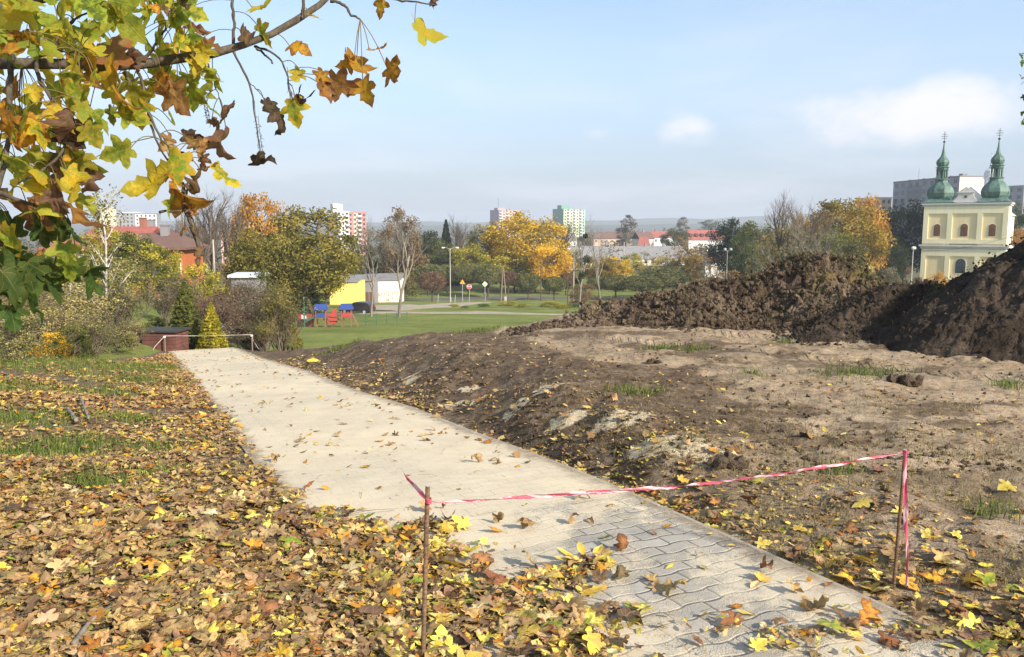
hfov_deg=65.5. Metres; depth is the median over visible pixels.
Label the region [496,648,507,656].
fallen leaf
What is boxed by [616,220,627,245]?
tree
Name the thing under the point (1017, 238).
tree
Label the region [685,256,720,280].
tree
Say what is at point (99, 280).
shrub
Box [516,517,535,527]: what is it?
fallen leaf
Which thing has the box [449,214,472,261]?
bare tree
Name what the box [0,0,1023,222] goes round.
sky
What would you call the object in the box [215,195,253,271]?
bare tree
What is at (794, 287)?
soil heap
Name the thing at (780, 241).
bare tree
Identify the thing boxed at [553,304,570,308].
weeds
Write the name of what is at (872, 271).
shrub
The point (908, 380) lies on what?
soil lump
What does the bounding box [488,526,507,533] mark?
fallen leaf
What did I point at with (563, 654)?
fallen leaf
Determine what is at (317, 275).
tree
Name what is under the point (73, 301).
shrub
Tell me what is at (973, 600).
fallen leaf
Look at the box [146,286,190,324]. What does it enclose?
shrub
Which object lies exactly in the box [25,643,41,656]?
fallen leaf
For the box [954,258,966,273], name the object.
window
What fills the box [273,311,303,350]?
shrub
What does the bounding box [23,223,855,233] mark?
hills
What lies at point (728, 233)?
tree
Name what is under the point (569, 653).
fallen leaf
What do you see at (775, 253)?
tree
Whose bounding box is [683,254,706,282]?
tree
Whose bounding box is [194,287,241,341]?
shrub
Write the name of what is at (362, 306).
parked car
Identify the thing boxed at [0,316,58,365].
shrub
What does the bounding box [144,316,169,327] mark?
shrub
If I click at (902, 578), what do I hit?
fallen leaf
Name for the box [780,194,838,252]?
bare tree
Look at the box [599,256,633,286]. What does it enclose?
tree
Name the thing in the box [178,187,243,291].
bare tree
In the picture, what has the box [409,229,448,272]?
tree
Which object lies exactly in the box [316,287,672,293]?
footpath
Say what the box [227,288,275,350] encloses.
shrub
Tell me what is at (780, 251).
tree
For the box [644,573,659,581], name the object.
fallen leaf
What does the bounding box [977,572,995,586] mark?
fallen leaf
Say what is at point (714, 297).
soil heap
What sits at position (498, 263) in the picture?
tree
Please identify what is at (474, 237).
tree
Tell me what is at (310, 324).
play house
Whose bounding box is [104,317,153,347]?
shrub
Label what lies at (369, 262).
tree
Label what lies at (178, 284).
shrub
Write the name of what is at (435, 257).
tree
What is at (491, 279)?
ball tree
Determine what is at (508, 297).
road
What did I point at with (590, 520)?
fallen leaf
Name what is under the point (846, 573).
fallen leaf
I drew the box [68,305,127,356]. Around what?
shrub
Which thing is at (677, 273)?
ball tree
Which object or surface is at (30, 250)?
woods
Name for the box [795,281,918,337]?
straw
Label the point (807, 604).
fallen leaf
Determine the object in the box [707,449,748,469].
soil lump
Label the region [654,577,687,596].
fallen leaf
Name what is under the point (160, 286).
shrub
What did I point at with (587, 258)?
mistletoe
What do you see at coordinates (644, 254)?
tree
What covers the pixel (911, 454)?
soil crumbs
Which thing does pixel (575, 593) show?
stick
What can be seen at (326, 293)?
tree
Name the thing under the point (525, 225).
tree
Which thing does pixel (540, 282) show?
utility pole
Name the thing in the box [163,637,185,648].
fallen leaf
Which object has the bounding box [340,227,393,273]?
tree
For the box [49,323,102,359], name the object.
shrub
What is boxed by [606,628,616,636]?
fallen leaf
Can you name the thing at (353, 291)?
garage
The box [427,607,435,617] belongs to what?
fallen leaf
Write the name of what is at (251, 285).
shrub
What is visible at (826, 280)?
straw
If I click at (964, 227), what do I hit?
window
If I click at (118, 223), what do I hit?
apartment block
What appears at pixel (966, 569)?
fallen leaf
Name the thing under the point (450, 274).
street lamp
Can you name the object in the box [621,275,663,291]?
ball tree
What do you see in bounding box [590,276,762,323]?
straw
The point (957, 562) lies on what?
fallen leaf
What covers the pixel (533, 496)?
barrier tape
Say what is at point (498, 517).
fallen leaf
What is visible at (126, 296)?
shrub
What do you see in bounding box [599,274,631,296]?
ball tree
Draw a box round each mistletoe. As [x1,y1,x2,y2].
[578,271,585,278]
[583,255,590,262]
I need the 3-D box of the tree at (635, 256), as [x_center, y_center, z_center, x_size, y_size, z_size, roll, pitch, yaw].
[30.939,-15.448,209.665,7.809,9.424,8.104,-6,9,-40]
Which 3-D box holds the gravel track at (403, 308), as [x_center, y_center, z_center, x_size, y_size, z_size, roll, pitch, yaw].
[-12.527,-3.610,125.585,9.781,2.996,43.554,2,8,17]
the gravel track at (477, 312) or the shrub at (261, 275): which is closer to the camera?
the shrub at (261, 275)
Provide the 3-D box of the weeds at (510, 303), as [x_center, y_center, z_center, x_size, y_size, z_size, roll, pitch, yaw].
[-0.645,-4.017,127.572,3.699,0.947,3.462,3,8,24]
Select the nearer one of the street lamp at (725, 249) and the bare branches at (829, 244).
the bare branches at (829, 244)
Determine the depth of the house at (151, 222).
132.63 m
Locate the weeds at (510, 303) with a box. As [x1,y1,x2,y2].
[497,300,517,305]
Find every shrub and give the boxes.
[0,297,54,360]
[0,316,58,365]
[1,288,91,322]
[1,289,67,349]
[24,295,103,360]
[25,279,129,352]
[27,332,80,359]
[45,264,115,298]
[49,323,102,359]
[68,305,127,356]
[81,293,138,322]
[92,259,156,301]
[92,273,159,336]
[93,327,141,354]
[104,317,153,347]
[137,282,162,301]
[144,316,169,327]
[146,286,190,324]
[153,267,208,316]
[154,275,189,299]
[169,261,228,319]
[175,275,255,343]
[191,278,243,315]
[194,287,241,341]
[210,320,263,349]
[215,274,286,306]
[218,283,296,350]
[219,307,274,349]
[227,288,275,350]
[233,268,280,302]
[243,314,294,350]
[247,268,316,350]
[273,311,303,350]
[279,287,324,315]
[568,283,598,304]
[714,270,743,280]
[865,263,879,277]
[877,267,906,285]
[900,267,922,284]
[927,270,947,284]
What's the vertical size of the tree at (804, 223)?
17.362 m
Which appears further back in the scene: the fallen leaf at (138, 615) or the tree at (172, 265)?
the tree at (172, 265)
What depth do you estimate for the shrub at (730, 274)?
149.77 m
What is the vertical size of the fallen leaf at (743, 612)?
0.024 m
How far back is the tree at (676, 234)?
413.70 m
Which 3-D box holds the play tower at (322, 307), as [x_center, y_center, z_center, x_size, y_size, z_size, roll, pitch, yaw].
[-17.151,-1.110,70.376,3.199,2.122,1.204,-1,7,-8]
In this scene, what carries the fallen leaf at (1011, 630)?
on the leaf litter
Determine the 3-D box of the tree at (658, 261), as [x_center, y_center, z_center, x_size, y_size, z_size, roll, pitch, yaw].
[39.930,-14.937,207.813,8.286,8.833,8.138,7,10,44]
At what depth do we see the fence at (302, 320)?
69.89 m
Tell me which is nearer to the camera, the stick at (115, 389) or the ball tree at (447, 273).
the stick at (115, 389)
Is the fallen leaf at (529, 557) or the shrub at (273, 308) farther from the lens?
the shrub at (273, 308)
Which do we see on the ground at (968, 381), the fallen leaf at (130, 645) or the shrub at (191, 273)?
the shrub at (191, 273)
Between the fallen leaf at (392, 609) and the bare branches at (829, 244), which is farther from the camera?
the bare branches at (829, 244)
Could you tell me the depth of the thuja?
28.42 m
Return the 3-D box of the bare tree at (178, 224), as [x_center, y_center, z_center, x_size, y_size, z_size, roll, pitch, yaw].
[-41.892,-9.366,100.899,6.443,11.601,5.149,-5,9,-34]
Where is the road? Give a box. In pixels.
[310,296,634,301]
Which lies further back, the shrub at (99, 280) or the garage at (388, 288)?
the garage at (388, 288)
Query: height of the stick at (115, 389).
0.340 m
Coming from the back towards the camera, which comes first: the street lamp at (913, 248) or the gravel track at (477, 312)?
the street lamp at (913, 248)
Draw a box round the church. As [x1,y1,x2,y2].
[919,134,1015,282]
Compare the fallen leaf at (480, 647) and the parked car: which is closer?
the fallen leaf at (480, 647)
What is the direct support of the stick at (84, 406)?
on the ground at (968, 381)
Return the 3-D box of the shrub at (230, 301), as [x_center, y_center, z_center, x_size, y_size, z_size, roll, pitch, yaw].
[-13.255,-0.840,36.102,3.792,3.163,4.553,5,9,35]
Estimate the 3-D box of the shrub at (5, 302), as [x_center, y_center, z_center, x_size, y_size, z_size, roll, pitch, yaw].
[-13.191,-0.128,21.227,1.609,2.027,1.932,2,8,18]
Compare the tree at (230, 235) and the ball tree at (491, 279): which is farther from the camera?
the ball tree at (491, 279)
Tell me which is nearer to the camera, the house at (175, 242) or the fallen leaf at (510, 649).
the fallen leaf at (510, 649)
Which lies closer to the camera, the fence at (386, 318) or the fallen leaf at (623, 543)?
the fallen leaf at (623, 543)
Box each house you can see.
[36,239,128,295]
[83,217,159,239]
[133,224,208,295]
[147,219,186,235]
[297,314,313,326]
[551,234,576,247]
[567,242,630,269]
[591,230,633,245]
[619,243,688,265]
[631,230,654,245]
[637,237,649,245]
[647,229,686,245]
[684,230,721,255]
[704,252,733,277]
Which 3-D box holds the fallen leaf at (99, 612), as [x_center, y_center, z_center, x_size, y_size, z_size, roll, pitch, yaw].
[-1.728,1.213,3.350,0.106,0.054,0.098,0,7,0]
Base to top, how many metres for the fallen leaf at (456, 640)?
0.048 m
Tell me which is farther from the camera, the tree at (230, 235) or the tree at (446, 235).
the tree at (446, 235)
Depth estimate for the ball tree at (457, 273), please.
174.19 m
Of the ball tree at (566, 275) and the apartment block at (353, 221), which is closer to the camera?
the ball tree at (566, 275)
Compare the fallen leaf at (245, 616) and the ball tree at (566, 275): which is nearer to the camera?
the fallen leaf at (245, 616)
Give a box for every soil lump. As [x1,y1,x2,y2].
[646,358,661,363]
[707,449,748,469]
[886,373,923,386]
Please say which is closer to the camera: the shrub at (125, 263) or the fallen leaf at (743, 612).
the fallen leaf at (743, 612)
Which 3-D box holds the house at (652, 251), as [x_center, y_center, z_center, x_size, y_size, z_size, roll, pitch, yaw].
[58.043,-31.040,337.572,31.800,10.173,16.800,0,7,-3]
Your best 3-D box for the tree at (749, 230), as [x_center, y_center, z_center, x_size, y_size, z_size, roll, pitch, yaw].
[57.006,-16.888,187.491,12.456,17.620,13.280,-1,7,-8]
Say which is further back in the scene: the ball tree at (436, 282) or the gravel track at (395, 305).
the ball tree at (436, 282)
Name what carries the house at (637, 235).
on the ground at (968, 381)
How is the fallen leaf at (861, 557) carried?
on the leaf litter
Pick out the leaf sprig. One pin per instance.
(581, 548)
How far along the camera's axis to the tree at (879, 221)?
155.12 m
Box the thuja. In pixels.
[168,281,202,349]
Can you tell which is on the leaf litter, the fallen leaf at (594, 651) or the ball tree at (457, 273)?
the fallen leaf at (594, 651)
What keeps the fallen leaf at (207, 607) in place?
on the leaf litter
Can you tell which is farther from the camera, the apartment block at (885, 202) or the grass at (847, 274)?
the apartment block at (885, 202)
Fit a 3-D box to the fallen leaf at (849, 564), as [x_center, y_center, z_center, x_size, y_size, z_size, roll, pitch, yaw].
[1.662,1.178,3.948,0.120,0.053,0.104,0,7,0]
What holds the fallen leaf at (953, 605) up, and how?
on the ground at (968, 381)
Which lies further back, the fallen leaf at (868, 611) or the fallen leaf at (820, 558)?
the fallen leaf at (820, 558)
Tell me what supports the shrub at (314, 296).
on the ground at (968, 381)
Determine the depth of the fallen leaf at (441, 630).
3.21 m
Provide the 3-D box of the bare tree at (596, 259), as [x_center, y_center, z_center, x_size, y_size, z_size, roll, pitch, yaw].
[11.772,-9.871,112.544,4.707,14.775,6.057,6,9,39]
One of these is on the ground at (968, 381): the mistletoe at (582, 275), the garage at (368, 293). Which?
the garage at (368, 293)
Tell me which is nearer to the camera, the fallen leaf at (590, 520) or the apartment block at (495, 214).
the fallen leaf at (590, 520)
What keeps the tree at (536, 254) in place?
on the ground at (968, 381)
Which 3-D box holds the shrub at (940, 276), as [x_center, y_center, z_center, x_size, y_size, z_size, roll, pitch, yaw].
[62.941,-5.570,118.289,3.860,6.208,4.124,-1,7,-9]
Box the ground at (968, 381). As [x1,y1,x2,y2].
[0,233,1023,656]
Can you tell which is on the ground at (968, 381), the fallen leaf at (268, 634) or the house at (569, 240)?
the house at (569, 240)
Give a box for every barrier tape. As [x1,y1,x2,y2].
[153,334,258,349]
[403,450,908,585]
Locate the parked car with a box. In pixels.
[339,301,375,312]
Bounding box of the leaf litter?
[0,321,1023,656]
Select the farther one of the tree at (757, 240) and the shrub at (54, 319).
the tree at (757, 240)
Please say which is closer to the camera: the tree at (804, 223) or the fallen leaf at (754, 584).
the fallen leaf at (754, 584)
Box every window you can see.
[933,223,940,236]
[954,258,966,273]
[959,223,968,236]
[987,223,996,236]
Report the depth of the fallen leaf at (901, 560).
3.96 m
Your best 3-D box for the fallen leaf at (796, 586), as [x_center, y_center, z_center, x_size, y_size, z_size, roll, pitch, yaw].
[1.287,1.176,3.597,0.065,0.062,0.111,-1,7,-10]
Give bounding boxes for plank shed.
[126,327,190,351]
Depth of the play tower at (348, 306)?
70.98 m
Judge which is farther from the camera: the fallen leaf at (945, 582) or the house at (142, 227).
the house at (142, 227)
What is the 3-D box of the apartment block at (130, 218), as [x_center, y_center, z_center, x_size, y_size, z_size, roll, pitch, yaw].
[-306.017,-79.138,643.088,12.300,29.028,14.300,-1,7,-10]
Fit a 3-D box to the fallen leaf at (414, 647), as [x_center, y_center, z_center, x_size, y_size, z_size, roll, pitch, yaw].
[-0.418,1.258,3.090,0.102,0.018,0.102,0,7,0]
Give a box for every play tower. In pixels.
[301,304,336,326]
[331,303,358,326]
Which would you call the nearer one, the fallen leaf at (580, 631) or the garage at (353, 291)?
the fallen leaf at (580, 631)
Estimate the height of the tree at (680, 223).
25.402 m
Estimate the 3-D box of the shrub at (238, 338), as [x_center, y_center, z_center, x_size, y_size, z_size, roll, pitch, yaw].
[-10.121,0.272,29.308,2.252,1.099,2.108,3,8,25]
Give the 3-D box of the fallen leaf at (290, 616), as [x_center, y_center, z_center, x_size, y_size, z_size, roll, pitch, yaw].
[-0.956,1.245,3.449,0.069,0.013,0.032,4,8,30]
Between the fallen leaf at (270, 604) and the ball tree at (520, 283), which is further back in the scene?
the ball tree at (520, 283)
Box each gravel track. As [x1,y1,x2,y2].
[327,311,568,314]
[337,304,422,306]
[376,302,490,310]
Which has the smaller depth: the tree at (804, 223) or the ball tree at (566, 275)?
the tree at (804, 223)
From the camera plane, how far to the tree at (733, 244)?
176.78 m
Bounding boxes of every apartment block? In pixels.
[99,207,116,225]
[116,215,121,225]
[122,212,141,225]
[135,213,160,227]
[221,231,271,264]
[330,203,349,248]
[349,212,366,255]
[490,208,518,240]
[552,205,584,238]
[856,197,891,249]
[890,173,983,261]
[1008,185,1023,230]
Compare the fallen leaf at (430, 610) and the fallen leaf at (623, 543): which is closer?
the fallen leaf at (430, 610)
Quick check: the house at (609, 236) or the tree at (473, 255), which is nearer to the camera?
the tree at (473, 255)
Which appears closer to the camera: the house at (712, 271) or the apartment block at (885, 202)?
the house at (712, 271)
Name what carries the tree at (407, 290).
on the ground at (968, 381)
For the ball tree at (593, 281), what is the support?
on the ground at (968, 381)
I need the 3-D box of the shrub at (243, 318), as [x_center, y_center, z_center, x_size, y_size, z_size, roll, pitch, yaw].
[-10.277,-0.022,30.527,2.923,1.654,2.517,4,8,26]
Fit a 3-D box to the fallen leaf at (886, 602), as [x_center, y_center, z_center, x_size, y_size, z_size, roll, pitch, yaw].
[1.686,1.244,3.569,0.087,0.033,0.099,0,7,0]
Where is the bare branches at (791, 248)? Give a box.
[755,202,812,268]
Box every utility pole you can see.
[212,240,215,288]
[500,266,506,302]
[540,265,540,300]
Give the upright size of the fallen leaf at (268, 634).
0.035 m
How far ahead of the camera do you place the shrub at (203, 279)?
49.62 m
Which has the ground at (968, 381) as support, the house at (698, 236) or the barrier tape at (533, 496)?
the house at (698, 236)
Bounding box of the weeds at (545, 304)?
[538,301,560,306]
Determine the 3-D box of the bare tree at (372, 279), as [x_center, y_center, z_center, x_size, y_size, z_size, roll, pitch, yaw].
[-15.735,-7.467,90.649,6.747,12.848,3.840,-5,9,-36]
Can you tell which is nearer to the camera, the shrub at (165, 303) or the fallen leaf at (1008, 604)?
the fallen leaf at (1008, 604)
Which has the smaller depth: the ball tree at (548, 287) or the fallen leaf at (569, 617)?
the fallen leaf at (569, 617)
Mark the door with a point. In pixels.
(366, 293)
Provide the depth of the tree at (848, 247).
135.79 m
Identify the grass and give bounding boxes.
[0,324,1023,524]
[738,250,972,325]
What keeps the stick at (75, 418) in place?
on the leaf litter
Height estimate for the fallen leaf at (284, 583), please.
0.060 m
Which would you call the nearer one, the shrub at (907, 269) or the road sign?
the shrub at (907, 269)
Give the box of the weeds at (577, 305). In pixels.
[566,303,581,306]
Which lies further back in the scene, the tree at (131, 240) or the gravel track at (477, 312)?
the gravel track at (477, 312)
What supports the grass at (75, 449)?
on the ground at (968, 381)
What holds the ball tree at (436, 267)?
on the ground at (968, 381)
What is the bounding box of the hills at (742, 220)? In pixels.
[24,214,851,225]
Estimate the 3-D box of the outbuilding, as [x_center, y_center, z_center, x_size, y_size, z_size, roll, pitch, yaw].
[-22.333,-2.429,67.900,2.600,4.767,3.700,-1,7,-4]
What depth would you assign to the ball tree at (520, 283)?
157.01 m
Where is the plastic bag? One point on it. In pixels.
(312, 360)
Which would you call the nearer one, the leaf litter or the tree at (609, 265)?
the leaf litter
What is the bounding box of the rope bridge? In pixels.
[323,315,344,326]
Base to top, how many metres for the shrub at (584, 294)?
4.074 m
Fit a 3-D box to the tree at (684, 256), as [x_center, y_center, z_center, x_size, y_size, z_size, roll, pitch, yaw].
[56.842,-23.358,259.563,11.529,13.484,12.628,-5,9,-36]
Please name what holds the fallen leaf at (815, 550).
on the leaf litter
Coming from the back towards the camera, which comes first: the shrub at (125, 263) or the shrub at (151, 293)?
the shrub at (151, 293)
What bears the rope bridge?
on the ground at (968, 381)
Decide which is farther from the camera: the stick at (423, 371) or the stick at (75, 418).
the stick at (423, 371)
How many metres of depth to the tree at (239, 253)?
74.35 m
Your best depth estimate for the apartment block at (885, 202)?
376.78 m
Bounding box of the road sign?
[460,279,464,301]
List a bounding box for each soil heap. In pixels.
[499,275,791,336]
[735,251,889,330]
[765,278,943,345]
[854,237,1023,363]
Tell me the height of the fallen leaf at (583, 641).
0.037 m
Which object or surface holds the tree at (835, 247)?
on the ground at (968, 381)
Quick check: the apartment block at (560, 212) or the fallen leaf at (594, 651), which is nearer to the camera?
the fallen leaf at (594, 651)
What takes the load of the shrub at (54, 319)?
on the ground at (968, 381)
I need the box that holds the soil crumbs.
[339,330,1023,475]
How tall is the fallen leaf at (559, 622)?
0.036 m
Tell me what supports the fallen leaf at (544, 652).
on the leaf litter
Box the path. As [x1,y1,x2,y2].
[167,347,989,656]
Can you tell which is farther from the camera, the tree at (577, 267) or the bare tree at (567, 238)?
the bare tree at (567, 238)
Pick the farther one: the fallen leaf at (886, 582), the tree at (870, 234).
the tree at (870, 234)
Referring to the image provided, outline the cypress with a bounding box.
[195,302,229,348]
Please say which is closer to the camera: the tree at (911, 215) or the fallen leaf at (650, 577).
the fallen leaf at (650, 577)
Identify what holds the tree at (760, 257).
on the ground at (968, 381)
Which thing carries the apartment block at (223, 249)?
on the ground at (968, 381)
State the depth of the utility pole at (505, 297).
138.13 m
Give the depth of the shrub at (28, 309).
24.21 m
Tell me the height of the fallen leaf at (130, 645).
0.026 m
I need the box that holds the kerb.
[234,347,992,652]
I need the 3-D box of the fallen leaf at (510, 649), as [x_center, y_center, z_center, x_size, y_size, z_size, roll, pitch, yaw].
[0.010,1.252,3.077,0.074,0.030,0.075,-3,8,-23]
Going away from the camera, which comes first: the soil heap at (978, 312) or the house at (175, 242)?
the soil heap at (978, 312)
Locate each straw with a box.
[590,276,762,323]
[763,250,889,325]
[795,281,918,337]
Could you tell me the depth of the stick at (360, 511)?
4.89 m
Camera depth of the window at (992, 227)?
163.27 m
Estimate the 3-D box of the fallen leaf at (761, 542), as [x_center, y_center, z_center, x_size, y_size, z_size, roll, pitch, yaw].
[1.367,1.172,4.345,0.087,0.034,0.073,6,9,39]
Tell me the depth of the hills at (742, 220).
3698.29 m
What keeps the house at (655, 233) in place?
on the ground at (968, 381)
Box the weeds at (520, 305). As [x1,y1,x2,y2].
[517,303,528,306]
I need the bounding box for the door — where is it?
[365,292,368,300]
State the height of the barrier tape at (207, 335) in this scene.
0.532 m
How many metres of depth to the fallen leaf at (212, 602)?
3.48 m
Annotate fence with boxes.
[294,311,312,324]
[355,313,406,325]
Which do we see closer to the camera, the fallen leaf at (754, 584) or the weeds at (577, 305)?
the fallen leaf at (754, 584)
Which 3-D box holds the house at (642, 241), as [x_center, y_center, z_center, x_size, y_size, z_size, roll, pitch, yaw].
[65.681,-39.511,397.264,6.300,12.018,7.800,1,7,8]
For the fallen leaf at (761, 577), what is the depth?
3.77 m
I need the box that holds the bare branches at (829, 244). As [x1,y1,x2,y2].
[787,212,841,254]
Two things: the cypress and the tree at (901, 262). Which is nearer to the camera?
the cypress
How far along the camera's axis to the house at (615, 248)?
304.16 m
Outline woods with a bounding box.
[20,227,919,274]
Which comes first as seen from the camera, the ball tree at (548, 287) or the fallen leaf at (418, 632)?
the fallen leaf at (418, 632)
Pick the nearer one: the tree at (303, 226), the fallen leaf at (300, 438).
the fallen leaf at (300, 438)
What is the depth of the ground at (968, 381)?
7.87 m
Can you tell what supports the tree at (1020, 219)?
on the ground at (968, 381)
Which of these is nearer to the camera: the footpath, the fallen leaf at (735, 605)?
the fallen leaf at (735, 605)
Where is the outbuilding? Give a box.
[227,272,269,291]
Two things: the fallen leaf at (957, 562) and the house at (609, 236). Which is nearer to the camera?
the fallen leaf at (957, 562)
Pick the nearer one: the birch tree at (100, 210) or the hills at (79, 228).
the birch tree at (100, 210)
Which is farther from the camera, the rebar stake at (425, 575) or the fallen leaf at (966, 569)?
the fallen leaf at (966, 569)
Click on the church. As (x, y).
(967, 217)
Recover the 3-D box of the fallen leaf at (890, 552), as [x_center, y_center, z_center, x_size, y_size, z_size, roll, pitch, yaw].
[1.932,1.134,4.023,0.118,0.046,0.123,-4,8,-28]
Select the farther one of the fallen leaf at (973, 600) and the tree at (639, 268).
the tree at (639, 268)
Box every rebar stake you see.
[421,485,429,656]
[892,449,905,589]
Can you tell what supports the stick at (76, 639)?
on the leaf litter
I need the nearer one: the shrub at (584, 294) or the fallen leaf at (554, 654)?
the fallen leaf at (554, 654)
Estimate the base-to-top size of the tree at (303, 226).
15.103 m
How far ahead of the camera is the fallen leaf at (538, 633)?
3.22 m
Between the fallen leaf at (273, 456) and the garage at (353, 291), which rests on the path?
the fallen leaf at (273, 456)
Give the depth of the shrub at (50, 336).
19.63 m
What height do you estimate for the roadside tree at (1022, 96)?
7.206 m
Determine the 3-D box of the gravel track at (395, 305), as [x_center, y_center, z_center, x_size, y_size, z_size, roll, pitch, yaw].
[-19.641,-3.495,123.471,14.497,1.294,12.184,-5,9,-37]
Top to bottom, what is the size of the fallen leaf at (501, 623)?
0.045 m
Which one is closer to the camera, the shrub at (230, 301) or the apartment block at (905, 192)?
the shrub at (230, 301)
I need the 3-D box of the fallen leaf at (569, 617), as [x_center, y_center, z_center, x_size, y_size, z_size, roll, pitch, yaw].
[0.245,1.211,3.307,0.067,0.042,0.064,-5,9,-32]
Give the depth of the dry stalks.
4.27 m
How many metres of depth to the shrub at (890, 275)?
125.91 m
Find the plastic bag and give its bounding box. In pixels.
[306,358,318,361]
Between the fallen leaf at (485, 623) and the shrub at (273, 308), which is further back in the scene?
the shrub at (273, 308)
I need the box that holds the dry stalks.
[0,399,914,656]
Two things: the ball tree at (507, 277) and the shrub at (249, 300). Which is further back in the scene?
the ball tree at (507, 277)
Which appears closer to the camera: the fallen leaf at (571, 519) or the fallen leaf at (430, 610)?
the fallen leaf at (430, 610)
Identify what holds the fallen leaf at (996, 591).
on the ground at (968, 381)
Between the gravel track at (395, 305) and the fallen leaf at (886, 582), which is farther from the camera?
the gravel track at (395, 305)
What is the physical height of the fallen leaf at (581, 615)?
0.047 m
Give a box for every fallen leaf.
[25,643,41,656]
[85,607,106,623]
[92,621,117,629]
[121,611,148,621]
[122,639,142,651]
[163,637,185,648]
[198,598,227,613]
[199,605,211,615]
[234,610,251,628]
[256,598,278,617]
[257,632,274,644]
[270,453,279,462]
[273,578,297,592]
[283,600,296,607]
[287,612,295,619]
[296,435,310,441]
[304,475,320,490]
[359,604,386,617]
[383,604,399,616]
[392,646,416,656]
[410,625,427,641]
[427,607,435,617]
[430,624,447,639]
[452,628,463,645]
[457,631,474,645]
[471,453,482,461]
[472,622,491,632]
[475,643,482,651]
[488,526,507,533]
[491,633,501,638]
[492,512,503,522]
[493,617,508,631]
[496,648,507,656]
[505,647,523,654]
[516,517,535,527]
[519,542,536,567]
[528,627,545,636]
[535,647,550,656]
[537,633,555,642]
[542,614,567,626]
[548,649,560,656]
[552,644,579,656]
[562,611,577,624]
[565,650,579,656]
[567,513,578,523]
[570,610,587,626]
[571,630,596,634]
[574,637,587,648]
[583,641,598,654]
[586,516,601,524]
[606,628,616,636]
[613,533,628,551]
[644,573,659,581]
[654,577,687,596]
[730,600,744,607]
[736,609,760,615]
[750,581,758,587]
[754,571,771,582]
[755,537,771,548]
[760,554,774,569]
[770,545,783,551]
[786,579,803,593]
[799,594,833,610]
[809,548,819,553]
[815,555,830,563]
[832,562,854,567]
[838,568,855,579]
[851,555,874,562]
[859,598,882,624]
[877,598,899,610]
[878,577,896,588]
[881,546,909,558]
[888,551,911,567]
[896,574,918,590]
[940,580,951,584]
[944,560,964,564]
[946,603,968,611]
[956,566,973,573]
[969,597,977,603]
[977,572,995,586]
[989,589,1002,594]
[999,600,1018,613]
[1002,625,1016,632]
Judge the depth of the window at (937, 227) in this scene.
169.16 m
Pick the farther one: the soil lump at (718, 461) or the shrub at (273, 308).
the shrub at (273, 308)
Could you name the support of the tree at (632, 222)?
on the ground at (968, 381)
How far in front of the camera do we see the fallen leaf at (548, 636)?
3.19 m
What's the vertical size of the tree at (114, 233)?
5.945 m
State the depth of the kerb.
4.87 m
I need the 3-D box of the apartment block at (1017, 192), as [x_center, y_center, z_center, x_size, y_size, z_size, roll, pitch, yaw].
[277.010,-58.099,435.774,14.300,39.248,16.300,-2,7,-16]
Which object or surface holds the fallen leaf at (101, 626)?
on the leaf litter
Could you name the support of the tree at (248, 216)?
on the ground at (968, 381)
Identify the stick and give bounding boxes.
[66,406,77,422]
[71,601,112,644]
[78,395,89,419]
[112,382,142,410]
[328,508,396,516]
[401,367,447,380]
[551,585,606,600]
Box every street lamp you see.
[441,247,458,301]
[567,248,580,297]
[724,248,731,278]
[910,246,915,283]
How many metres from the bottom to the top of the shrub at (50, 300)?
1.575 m
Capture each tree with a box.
[0,0,448,332]
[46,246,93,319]
[74,184,141,335]
[79,223,140,280]
[100,230,172,300]
[113,242,176,304]
[143,245,184,285]
[170,214,192,237]
[175,212,224,262]
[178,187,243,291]
[201,213,246,292]
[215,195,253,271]
[219,223,260,288]
[223,227,300,295]
[227,191,288,244]
[248,204,364,321]
[266,230,316,296]
[290,204,325,300]
[297,235,347,311]
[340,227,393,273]
[349,241,377,273]
[350,206,400,316]
[368,257,421,297]
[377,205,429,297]
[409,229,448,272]
[410,263,446,294]
[418,271,446,301]
[426,239,458,288]
[433,264,461,292]
[437,219,460,285]
[448,243,492,291]
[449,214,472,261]
[451,263,483,295]
[463,220,503,289]
[473,264,503,296]
[477,209,574,290]
[490,249,543,292]
[498,271,516,293]
[515,273,539,299]
[525,241,577,293]
[541,276,565,299]
[552,217,579,282]
[552,246,586,291]
[555,273,575,294]
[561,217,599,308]
[581,211,617,299]
[582,256,619,279]
[585,277,610,295]
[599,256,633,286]
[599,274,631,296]
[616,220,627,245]
[618,252,646,276]
[620,214,637,245]
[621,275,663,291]
[624,259,658,285]
[636,251,663,273]
[639,268,688,289]
[650,255,678,280]
[659,227,689,249]
[666,236,702,267]
[670,250,689,281]
[676,217,689,230]
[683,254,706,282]
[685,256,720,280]
[697,219,722,229]
[704,218,742,278]
[722,233,758,280]
[727,220,779,270]
[742,227,787,273]
[742,236,784,274]
[755,224,811,268]
[756,223,818,272]
[764,186,810,261]
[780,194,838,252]
[787,213,816,235]
[789,228,844,255]
[803,196,896,269]
[809,224,872,267]
[837,192,893,271]
[867,235,913,283]
[877,199,924,283]
[1011,226,1023,246]
[1012,200,1023,241]
[1018,53,1023,124]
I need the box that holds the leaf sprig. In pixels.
[554,542,614,562]
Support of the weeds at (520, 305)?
on the ground at (968, 381)
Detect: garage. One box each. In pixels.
[330,274,365,304]
[361,274,381,302]
[377,273,403,301]

